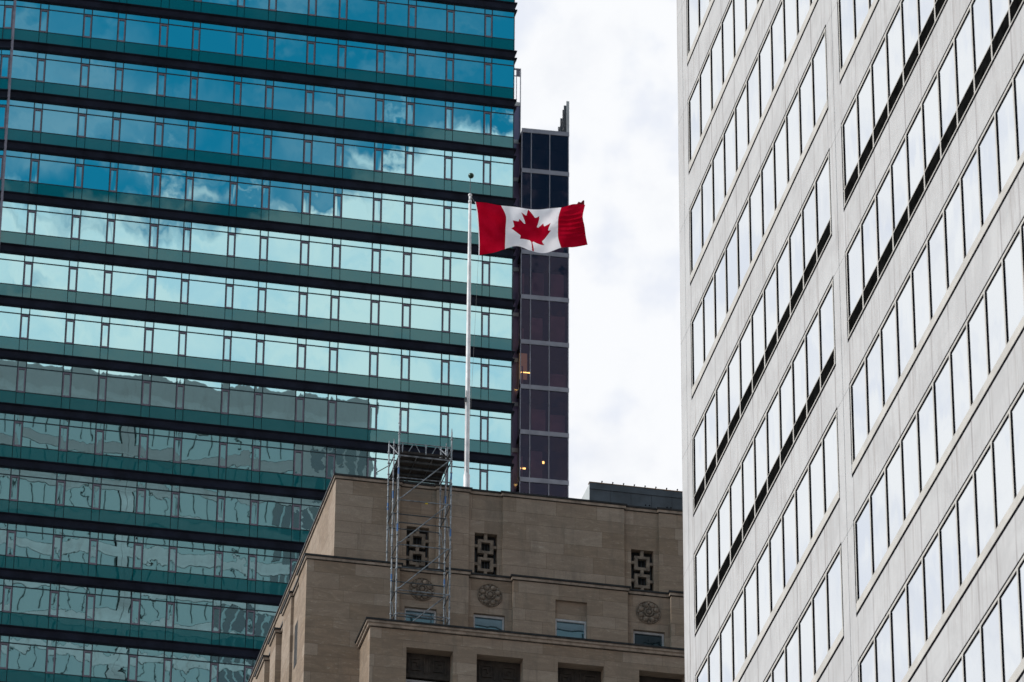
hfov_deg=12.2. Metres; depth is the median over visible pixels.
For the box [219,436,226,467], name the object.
vent window
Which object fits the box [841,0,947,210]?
window frame
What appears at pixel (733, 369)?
window
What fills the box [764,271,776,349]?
window
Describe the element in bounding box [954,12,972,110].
window
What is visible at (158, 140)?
vent window
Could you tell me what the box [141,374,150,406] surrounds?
vent window
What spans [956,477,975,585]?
window
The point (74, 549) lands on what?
window
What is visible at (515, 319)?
rear window
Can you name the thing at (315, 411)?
window
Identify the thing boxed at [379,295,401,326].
window
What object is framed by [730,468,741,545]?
window
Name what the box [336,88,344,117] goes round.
vent window
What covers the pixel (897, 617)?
window
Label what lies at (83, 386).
window
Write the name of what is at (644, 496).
rooftop plant room
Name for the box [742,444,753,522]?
window
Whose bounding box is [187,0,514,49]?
window frame
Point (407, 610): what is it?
window
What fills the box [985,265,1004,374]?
window
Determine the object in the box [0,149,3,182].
corner window
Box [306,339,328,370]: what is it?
window
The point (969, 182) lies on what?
window
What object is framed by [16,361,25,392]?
vent window
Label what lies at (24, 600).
window
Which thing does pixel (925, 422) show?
window
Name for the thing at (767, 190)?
window
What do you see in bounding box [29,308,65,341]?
window
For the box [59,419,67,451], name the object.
vent window
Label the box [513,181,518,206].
rear window
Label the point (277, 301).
window
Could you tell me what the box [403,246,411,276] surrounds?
vent window
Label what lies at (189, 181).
vent window
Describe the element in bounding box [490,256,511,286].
window
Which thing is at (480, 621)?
window
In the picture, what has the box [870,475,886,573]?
window
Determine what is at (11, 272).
window
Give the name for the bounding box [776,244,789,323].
window
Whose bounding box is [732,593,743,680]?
window
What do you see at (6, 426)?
window
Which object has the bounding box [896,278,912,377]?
window
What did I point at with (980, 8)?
window
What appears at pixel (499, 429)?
window
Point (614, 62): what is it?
sky
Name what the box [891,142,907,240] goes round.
window
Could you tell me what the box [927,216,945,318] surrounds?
window
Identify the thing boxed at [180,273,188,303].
vent window
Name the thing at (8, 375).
window
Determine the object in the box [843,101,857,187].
window
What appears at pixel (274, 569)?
window
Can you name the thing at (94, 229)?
window
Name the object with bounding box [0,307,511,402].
window frame
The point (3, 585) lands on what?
window frame
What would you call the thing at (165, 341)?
window
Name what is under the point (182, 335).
vent window
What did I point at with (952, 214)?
window
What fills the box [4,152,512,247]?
window frame
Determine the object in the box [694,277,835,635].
window frame
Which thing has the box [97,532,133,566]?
window
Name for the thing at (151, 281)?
vent window
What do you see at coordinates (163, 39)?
vent window
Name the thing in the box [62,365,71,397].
vent window
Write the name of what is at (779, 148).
window
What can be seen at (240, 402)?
window
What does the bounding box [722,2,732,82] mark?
window
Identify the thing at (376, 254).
vent window
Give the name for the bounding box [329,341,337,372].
vent window
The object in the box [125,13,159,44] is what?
window
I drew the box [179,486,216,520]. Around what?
window
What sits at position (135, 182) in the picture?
window
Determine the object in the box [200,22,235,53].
window
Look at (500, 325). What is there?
window
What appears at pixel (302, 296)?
vent window
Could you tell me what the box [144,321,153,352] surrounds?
vent window
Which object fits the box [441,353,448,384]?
vent window
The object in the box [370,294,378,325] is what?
vent window
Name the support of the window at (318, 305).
in the glass office tower at (232, 282)
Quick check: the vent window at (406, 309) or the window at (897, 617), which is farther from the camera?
the vent window at (406, 309)
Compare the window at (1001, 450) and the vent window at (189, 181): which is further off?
the vent window at (189, 181)
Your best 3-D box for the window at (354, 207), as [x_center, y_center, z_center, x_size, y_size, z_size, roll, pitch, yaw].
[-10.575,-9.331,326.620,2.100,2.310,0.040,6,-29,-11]
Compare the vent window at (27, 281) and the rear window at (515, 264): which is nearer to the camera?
the vent window at (27, 281)
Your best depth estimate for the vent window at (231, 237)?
323.04 m
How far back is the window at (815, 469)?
124.45 m
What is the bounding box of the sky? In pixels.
[514,0,681,498]
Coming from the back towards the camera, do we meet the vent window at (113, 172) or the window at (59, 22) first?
the window at (59, 22)
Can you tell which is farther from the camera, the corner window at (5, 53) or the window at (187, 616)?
the corner window at (5, 53)
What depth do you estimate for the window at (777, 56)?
134.50 m
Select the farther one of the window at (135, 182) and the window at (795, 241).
the window at (135, 182)
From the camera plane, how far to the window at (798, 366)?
127.69 m
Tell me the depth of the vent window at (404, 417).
319.52 m
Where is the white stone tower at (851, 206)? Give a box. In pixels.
[677,0,1023,681]
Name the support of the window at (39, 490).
in the glass office tower at (232, 282)
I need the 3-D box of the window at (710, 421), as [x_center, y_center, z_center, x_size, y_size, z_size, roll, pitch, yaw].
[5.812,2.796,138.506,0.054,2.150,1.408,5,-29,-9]
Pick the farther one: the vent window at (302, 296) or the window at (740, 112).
the vent window at (302, 296)
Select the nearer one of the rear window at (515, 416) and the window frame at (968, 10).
the window frame at (968, 10)
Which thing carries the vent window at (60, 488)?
in the glass office tower at (232, 282)
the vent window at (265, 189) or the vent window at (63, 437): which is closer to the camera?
the vent window at (63, 437)
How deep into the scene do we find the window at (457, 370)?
322.18 m
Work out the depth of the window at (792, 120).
131.35 m
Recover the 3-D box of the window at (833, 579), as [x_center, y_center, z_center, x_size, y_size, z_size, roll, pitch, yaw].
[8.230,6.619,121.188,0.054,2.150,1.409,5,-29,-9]
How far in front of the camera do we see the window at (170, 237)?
322.34 m
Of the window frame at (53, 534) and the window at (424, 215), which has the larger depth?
the window at (424, 215)
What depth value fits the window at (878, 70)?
121.75 m
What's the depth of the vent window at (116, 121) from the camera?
325.34 m
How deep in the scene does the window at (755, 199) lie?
135.26 m
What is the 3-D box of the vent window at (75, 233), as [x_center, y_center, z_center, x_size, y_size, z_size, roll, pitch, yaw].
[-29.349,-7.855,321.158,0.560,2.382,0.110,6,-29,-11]
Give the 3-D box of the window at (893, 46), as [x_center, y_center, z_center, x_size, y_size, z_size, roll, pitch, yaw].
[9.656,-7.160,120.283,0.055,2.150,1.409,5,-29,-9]
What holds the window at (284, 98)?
in the glass office tower at (232, 282)
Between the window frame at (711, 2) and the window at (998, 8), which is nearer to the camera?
the window at (998, 8)
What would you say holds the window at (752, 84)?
in the white stone tower at (851, 206)
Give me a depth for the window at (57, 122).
324.71 m
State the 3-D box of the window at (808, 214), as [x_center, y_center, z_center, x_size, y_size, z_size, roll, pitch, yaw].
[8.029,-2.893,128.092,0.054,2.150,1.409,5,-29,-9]
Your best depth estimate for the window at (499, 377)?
322.65 m
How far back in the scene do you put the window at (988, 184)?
110.13 m
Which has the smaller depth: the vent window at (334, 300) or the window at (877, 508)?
the window at (877, 508)
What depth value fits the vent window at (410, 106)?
331.03 m
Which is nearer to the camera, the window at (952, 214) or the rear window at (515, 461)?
the window at (952, 214)
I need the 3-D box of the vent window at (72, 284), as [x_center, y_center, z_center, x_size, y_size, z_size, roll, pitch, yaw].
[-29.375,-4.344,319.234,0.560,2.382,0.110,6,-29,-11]
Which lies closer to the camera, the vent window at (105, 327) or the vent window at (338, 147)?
the vent window at (105, 327)
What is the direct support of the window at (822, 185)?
in the white stone tower at (851, 206)
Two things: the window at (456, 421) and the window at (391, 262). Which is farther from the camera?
the window at (391, 262)
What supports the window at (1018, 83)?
in the white stone tower at (851, 206)
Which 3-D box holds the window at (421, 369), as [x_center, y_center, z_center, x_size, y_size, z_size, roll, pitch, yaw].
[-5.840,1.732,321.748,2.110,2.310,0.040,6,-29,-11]
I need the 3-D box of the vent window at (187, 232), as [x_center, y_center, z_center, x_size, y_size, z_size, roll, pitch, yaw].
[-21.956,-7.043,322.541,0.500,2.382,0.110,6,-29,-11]
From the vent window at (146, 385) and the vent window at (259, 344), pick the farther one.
the vent window at (259, 344)
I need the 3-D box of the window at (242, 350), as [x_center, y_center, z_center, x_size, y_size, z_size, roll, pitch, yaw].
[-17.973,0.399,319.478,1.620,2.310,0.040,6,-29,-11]
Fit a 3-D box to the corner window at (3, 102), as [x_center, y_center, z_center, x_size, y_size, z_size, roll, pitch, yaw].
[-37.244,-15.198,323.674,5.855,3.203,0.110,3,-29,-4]
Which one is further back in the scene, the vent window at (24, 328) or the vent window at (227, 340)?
the vent window at (227, 340)
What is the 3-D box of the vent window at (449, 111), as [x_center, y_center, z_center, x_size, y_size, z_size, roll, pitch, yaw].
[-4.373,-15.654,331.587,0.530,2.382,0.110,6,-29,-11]
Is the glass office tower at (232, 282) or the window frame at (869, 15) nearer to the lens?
the window frame at (869, 15)
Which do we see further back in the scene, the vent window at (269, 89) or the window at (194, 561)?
the vent window at (269, 89)
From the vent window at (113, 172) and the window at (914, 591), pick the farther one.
the vent window at (113, 172)
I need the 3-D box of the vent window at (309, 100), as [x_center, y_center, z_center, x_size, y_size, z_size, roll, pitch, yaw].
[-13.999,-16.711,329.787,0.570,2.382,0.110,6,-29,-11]
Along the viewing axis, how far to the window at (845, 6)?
126.11 m
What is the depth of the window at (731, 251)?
137.86 m
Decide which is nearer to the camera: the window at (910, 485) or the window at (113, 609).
the window at (910, 485)
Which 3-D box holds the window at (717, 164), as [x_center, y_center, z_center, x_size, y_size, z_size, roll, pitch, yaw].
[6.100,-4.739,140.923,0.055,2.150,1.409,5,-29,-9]
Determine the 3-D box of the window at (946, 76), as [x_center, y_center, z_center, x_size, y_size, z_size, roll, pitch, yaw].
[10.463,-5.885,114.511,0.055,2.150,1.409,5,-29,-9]
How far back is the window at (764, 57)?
135.82 m
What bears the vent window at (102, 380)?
in the glass office tower at (232, 282)
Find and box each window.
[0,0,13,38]
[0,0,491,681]
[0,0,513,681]
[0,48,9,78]
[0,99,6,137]
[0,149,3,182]
[0,252,23,284]
[0,305,20,337]
[0,358,17,390]
[0,412,13,444]
[1,201,27,232]
[5,150,30,181]
[9,468,18,501]
[11,580,49,614]
[13,414,22,446]
[15,524,52,558]
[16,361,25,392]
[18,469,56,503]
[20,308,28,339]
[22,415,59,449]
[23,255,32,286]
[25,361,62,395]
[26,204,35,234]
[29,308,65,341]
[30,153,38,183]
[32,256,68,289]
[33,102,41,132]
[35,205,71,237]
[38,153,74,186]
[42,103,77,135]
[45,53,80,85]
[48,4,83,35]
[55,473,64,505]
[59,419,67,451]
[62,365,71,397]
[65,312,74,344]
[68,260,77,291]
[68,420,95,452]
[71,209,80,239]
[71,366,98,399]
[74,158,83,188]
[74,313,100,345]
[77,107,86,137]
[77,261,103,293]
[80,210,106,241]
[83,159,109,190]
[91,477,100,509]
[94,588,130,622]
[95,423,103,454]
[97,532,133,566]
[98,369,106,400]
[100,316,109,347]
[100,478,136,511]
[103,264,111,295]
[103,423,138,457]
[106,213,114,243]
[106,370,141,403]
[109,162,117,192]
[109,317,144,350]
[112,111,120,141]
[112,265,146,298]
[114,213,149,246]
[117,163,151,194]
[120,112,154,144]
[123,62,156,94]
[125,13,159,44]
[136,481,145,513]
[138,427,147,459]
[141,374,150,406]
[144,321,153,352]
[146,269,155,300]
[148,428,173,461]
[149,217,158,248]
[150,375,175,407]
[152,167,160,197]
[153,322,178,354]
[154,116,163,146]
[156,270,180,301]
[158,218,183,249]
[171,485,178,517]
[173,431,181,463]
[174,596,212,630]
[176,378,183,409]
[176,540,214,575]
[178,325,186,356]
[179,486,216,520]
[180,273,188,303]
[181,432,218,465]
[183,221,190,251]
[184,378,220,412]
[185,170,193,200]
[186,326,223,359]
[187,120,195,150]
[188,274,225,306]
[191,222,227,254]
[193,171,229,203]
[195,121,231,153]
[198,71,233,103]
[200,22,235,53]
[216,490,224,522]
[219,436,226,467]
[221,382,228,414]
[223,330,230,360]
[225,278,232,308]
[227,226,235,256]
[229,175,237,205]
[229,383,253,415]
[231,125,239,155]
[231,330,255,362]
[233,76,240,105]
[233,278,257,310]
[235,227,259,258]
[250,493,258,525]
[252,439,260,471]
[254,386,262,417]
[255,333,263,364]
[256,548,289,582]
[258,281,265,312]
[258,494,291,527]
[259,230,267,260]
[260,440,293,473]
[261,179,269,209]
[262,387,294,419]
[263,129,271,158]
[264,334,296,367]
[265,79,273,109]
[266,282,298,314]
[268,231,299,263]
[270,180,301,212]
[271,130,303,161]
[273,80,304,111]
[294,620,297,667]
[295,390,303,422]
[297,338,305,369]
[298,286,307,317]
[300,235,308,265]
[302,184,310,214]
[303,134,311,163]
[304,391,327,423]
[305,84,313,113]
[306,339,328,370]
[307,287,330,318]
[309,235,331,266]
[327,394,336,425]
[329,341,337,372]
[330,289,338,320]
[332,238,340,268]
[333,187,341,217]
[335,137,343,167]
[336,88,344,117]
[336,395,367,427]
[338,342,368,374]
[339,290,370,322]
[341,239,371,271]
[342,188,372,220]
[343,138,373,169]
[345,89,374,120]
[368,398,376,429]
[369,346,377,377]
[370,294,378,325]
[372,243,380,273]
[373,192,381,222]
[374,142,382,171]
[375,92,383,122]
[377,399,399,430]
[378,346,400,378]
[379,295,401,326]
[381,243,402,274]
[400,401,408,433]
[401,349,409,380]
[402,297,410,328]
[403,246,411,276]
[404,196,412,225]
[404,608,435,622]
[405,146,413,175]
[406,96,414,125]
[406,679,430,681]
[409,402,439,435]
[410,350,440,382]
[411,298,441,330]
[412,247,442,279]
[413,196,442,228]
[414,146,443,177]
[415,97,444,128]
[440,406,448,437]
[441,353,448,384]
[442,302,449,332]
[443,251,450,281]
[444,150,451,179]
[444,200,451,230]
[445,101,452,130]
[449,354,480,386]
[449,407,479,439]
[450,303,480,334]
[451,251,481,283]
[452,151,482,182]
[452,201,477,232]
[453,102,482,132]
[474,614,503,629]
[480,410,487,441]
[481,306,488,336]
[481,358,488,388]
[482,255,489,285]
[483,155,490,184]
[484,105,490,134]
[489,358,510,390]
[489,411,510,442]
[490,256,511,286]
[490,307,511,338]
[511,452,517,491]
[512,316,518,357]
[512,362,517,401]
[512,406,517,447]
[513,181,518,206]
[513,246,518,267]
[513,271,518,312]
[514,106,519,139]
[514,144,519,177]
[555,619,585,638]
[633,631,663,645]
[693,419,704,503]
[695,540,705,613]
[703,280,713,361]
[704,396,715,480]
[706,516,717,601]
[710,29,721,110]
[712,140,723,222]
[714,254,725,337]
[716,371,727,447]
[718,492,729,568]
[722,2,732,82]
[723,115,734,196]
[725,230,736,312]
[727,346,739,428]
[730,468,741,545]
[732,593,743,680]
[735,87,746,171]
[737,203,748,288]
[739,321,751,408]
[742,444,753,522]
[744,569,756,658]
[747,60,758,144]
[749,177,761,262]
[751,296,763,375]
[754,419,766,508]
[756,546,769,635]
[758,32,770,117]
[761,149,773,237]
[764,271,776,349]
[766,394,779,473]
[769,522,782,611]
[771,5,783,90]
[773,122,786,209]
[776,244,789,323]
[779,368,792,453]
[782,497,795,587]
[786,94,799,181]
[789,216,802,301]
[792,343,805,423]
[795,471,809,563]
[798,605,812,681]
[799,65,812,155]
[802,189,815,269]
[805,315,819,407]
[809,444,823,538]
[812,35,826,126]
[812,580,826,674]
[815,160,829,252]
[819,287,833,370]
[822,418,837,513]
[826,553,841,650]
[839,0,853,68]
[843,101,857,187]
[847,231,861,316]
[851,364,866,461]
[855,502,871,600]
[857,72,871,157]
[861,201,876,298]
[865,336,881,433]
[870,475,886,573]
[871,41,886,133]
[875,618,891,681]
[876,171,891,270]
[880,307,897,406]
[885,446,902,547]
[886,9,901,105]
[890,591,907,681]
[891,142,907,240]
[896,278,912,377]
[901,0,917,67]
[901,418,918,519]
[906,110,922,200]
[906,563,924,667]
[911,248,929,349]
[917,389,934,492]
[922,78,939,170]
[923,536,940,640]
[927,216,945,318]
[933,359,951,464]
[938,46,955,148]
[939,508,958,612]
[944,184,962,289]
[950,329,969,435]
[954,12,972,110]
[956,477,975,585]
[961,152,979,258]
[963,632,981,681]
[967,297,986,404]
[971,0,990,77]
[974,447,994,556]
[978,120,997,226]
[981,604,1001,681]
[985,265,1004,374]
[990,0,1007,49]
[992,417,1012,527]
[995,86,1015,194]
[999,574,1020,681]
[1003,233,1023,342]
[1010,392,1023,498]
[1013,63,1023,160]
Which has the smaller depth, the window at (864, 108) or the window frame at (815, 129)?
the window at (864, 108)
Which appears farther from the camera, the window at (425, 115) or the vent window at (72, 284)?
the window at (425, 115)
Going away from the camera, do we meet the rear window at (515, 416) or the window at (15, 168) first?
the window at (15, 168)
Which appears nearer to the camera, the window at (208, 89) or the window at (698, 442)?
the window at (698, 442)
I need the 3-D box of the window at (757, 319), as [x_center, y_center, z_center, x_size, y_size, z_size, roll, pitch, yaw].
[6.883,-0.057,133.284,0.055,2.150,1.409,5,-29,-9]
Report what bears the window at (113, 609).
in the glass office tower at (232, 282)
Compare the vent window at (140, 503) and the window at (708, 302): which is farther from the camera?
the vent window at (140, 503)
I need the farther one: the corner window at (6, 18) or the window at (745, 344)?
the corner window at (6, 18)
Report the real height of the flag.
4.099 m
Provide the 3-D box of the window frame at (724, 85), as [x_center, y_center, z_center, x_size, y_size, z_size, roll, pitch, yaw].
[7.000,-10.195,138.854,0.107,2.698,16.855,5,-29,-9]
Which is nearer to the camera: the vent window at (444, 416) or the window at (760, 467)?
the window at (760, 467)
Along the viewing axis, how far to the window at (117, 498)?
312.27 m
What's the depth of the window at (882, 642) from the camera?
115.61 m
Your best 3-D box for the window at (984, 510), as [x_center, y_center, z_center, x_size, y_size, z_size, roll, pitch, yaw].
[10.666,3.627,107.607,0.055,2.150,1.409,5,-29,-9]
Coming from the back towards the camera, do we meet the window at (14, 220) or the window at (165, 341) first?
the window at (14, 220)
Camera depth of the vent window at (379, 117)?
330.63 m
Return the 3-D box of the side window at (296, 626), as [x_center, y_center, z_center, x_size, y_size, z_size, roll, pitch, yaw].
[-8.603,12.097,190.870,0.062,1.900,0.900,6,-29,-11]
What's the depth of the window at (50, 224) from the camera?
320.84 m
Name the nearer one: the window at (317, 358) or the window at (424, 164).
the window at (317, 358)
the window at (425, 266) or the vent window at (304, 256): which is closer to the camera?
the vent window at (304, 256)
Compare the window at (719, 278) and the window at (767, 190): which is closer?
the window at (767, 190)
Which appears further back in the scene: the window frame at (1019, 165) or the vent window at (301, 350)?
the vent window at (301, 350)
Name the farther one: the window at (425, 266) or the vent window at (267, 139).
the vent window at (267, 139)
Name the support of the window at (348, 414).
in the glass office tower at (232, 282)
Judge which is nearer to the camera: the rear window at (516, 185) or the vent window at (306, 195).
the vent window at (306, 195)
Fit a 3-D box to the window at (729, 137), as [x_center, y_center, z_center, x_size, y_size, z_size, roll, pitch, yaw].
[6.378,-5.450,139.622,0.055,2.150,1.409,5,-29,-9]
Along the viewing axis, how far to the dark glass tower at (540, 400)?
372.16 m
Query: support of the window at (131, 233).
in the glass office tower at (232, 282)
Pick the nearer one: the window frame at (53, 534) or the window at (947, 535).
the window at (947, 535)
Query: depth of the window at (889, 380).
117.95 m
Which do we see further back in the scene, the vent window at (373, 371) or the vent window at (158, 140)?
the vent window at (158, 140)
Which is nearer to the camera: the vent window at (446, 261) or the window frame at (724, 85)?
the window frame at (724, 85)
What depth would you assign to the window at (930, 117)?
115.98 m
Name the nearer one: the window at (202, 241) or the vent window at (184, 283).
the vent window at (184, 283)
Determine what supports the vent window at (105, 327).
in the glass office tower at (232, 282)
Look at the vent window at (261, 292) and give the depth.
321.55 m
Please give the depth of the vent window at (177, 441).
314.79 m
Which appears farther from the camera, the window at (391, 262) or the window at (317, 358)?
the window at (391, 262)
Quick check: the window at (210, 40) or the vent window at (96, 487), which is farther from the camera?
the window at (210, 40)
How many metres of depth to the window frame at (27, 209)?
323.44 m
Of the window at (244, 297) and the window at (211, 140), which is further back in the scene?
the window at (211, 140)
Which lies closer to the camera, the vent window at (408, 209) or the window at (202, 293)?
the window at (202, 293)
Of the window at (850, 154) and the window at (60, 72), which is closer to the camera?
the window at (850, 154)
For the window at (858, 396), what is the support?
in the white stone tower at (851, 206)
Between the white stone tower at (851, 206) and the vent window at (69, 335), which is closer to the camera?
the white stone tower at (851, 206)
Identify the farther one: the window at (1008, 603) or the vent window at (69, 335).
the vent window at (69, 335)
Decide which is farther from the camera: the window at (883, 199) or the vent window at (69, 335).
the vent window at (69, 335)
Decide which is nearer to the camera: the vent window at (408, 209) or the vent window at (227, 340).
the vent window at (227, 340)
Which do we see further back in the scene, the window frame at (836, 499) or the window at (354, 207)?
the window at (354, 207)
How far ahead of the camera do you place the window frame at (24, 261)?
321.63 m
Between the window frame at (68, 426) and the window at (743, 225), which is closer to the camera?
the window at (743, 225)
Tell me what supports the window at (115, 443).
in the glass office tower at (232, 282)
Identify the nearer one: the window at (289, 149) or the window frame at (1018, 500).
the window frame at (1018, 500)
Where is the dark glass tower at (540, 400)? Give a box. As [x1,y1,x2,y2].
[511,68,568,497]
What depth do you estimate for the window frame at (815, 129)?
134.34 m
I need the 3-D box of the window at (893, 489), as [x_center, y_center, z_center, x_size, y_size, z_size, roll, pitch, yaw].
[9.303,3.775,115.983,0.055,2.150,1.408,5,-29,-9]
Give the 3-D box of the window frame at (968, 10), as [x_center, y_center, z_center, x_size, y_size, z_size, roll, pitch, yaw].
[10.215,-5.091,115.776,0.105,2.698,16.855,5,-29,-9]
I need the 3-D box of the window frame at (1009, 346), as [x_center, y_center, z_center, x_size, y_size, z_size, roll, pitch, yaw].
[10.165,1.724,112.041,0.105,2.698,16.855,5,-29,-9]
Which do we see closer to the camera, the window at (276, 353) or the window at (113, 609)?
the window at (113, 609)
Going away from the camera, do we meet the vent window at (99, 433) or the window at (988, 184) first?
the window at (988, 184)
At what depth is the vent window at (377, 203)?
326.77 m
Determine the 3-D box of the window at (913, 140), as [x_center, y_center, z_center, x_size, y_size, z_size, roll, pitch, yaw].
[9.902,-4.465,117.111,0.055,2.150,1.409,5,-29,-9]
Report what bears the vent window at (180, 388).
in the glass office tower at (232, 282)
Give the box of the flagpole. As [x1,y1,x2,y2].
[463,173,478,486]
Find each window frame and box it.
[0,255,512,349]
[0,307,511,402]
[0,360,511,454]
[0,414,511,490]
[0,468,319,530]
[0,523,299,583]
[0,579,275,637]
[0,635,253,681]
[1,203,512,298]
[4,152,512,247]
[8,102,513,196]
[11,52,513,147]
[15,3,514,97]
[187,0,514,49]
[687,0,714,65]
[688,0,763,172]
[689,0,818,285]
[691,25,827,398]
[692,148,831,516]
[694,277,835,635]
[695,408,839,681]
[763,544,843,681]
[837,0,879,83]
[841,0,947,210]
[845,0,1023,341]
[849,54,1023,476]
[853,217,1023,616]
[858,383,1023,681]
[942,554,1023,681]
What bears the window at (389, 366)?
in the glass office tower at (232, 282)
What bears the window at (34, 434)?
in the glass office tower at (232, 282)
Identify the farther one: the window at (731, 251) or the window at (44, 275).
the window at (44, 275)
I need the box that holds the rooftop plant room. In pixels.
[582,481,682,509]
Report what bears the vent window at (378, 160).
in the glass office tower at (232, 282)
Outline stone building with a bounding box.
[248,473,684,681]
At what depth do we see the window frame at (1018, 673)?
105.51 m
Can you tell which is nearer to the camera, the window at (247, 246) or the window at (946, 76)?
the window at (946, 76)
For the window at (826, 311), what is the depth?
125.06 m
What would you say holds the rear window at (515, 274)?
in the dark glass tower at (540, 400)
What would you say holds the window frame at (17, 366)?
in the glass office tower at (232, 282)
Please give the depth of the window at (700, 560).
138.09 m
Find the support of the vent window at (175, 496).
in the glass office tower at (232, 282)
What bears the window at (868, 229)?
in the white stone tower at (851, 206)
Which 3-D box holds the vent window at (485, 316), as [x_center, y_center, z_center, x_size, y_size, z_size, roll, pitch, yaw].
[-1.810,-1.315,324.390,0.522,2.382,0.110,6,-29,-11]
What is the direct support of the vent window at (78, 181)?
in the glass office tower at (232, 282)
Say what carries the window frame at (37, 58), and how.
in the glass office tower at (232, 282)
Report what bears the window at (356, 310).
in the glass office tower at (232, 282)
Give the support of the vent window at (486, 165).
in the glass office tower at (232, 282)
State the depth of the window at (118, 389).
316.10 m
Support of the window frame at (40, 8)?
in the glass office tower at (232, 282)
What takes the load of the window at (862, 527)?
in the white stone tower at (851, 206)
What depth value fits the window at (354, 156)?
328.53 m
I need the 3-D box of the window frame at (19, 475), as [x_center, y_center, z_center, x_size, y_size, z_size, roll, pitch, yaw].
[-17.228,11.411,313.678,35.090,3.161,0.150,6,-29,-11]
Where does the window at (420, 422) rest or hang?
in the glass office tower at (232, 282)
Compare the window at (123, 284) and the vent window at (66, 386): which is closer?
the vent window at (66, 386)
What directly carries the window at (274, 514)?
in the glass office tower at (232, 282)
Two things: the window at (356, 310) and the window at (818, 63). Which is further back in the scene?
the window at (356, 310)
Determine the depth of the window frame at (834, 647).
122.24 m
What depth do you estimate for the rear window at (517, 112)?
381.62 m
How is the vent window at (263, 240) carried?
in the glass office tower at (232, 282)
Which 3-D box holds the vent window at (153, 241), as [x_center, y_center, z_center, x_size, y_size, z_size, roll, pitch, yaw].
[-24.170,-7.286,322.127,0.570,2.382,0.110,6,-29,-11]
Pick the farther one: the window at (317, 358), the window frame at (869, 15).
the window at (317, 358)
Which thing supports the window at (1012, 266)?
in the white stone tower at (851, 206)
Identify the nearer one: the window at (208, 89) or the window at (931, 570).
the window at (931, 570)
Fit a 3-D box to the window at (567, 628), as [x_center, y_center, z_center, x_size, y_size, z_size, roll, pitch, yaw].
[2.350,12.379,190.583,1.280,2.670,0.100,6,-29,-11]
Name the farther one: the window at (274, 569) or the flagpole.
the window at (274, 569)
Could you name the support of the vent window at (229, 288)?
in the glass office tower at (232, 282)
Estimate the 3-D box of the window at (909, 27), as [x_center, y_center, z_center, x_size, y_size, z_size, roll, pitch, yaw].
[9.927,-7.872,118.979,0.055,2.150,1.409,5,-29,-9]
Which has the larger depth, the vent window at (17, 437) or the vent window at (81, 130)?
the vent window at (81, 130)
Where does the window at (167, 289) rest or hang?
in the glass office tower at (232, 282)
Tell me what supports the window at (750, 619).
in the white stone tower at (851, 206)
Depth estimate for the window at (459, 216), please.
327.97 m
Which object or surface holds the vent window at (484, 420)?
in the glass office tower at (232, 282)
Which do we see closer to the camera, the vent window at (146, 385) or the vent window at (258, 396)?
the vent window at (146, 385)
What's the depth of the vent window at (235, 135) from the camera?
326.85 m
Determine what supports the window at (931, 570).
in the white stone tower at (851, 206)
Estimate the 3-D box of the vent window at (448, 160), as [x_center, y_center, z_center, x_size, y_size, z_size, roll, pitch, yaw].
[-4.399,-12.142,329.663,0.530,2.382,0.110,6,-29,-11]
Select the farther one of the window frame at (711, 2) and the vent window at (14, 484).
the vent window at (14, 484)
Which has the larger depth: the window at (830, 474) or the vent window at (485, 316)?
the vent window at (485, 316)
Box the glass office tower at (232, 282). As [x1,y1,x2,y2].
[0,0,516,681]
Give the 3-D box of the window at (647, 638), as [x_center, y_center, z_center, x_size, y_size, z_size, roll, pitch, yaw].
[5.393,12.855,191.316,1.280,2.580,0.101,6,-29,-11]
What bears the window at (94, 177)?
in the glass office tower at (232, 282)
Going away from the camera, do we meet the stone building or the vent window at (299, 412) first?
the stone building
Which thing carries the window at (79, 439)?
in the glass office tower at (232, 282)
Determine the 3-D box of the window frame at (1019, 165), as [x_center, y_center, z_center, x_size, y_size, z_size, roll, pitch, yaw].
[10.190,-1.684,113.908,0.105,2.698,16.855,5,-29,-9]
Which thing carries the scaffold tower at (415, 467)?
on the stone building
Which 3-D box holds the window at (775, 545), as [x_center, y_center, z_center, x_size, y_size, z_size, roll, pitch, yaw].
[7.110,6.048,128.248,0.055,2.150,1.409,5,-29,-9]
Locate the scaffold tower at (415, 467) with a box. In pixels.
[375,410,452,624]
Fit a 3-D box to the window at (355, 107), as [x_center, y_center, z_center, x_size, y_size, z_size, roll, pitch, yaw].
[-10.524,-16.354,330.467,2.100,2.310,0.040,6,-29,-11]
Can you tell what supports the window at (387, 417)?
in the glass office tower at (232, 282)
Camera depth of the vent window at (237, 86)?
328.77 m
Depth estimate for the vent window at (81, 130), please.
324.94 m
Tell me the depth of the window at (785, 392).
128.99 m
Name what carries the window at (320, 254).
in the glass office tower at (232, 282)
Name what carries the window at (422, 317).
in the glass office tower at (232, 282)
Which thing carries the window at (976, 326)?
in the white stone tower at (851, 206)
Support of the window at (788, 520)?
in the white stone tower at (851, 206)
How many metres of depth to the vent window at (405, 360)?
321.39 m
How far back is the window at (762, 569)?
129.66 m
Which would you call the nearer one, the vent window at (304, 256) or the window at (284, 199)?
the vent window at (304, 256)
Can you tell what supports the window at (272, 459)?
in the glass office tower at (232, 282)
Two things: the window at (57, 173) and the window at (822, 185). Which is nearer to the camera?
the window at (822, 185)
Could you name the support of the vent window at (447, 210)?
in the glass office tower at (232, 282)
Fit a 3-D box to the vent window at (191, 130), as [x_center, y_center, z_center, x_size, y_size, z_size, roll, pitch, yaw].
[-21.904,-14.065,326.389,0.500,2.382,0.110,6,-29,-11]
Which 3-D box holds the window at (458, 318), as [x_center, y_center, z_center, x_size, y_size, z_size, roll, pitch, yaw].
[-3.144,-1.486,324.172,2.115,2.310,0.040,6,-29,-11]
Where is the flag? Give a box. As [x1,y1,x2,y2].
[475,200,587,254]

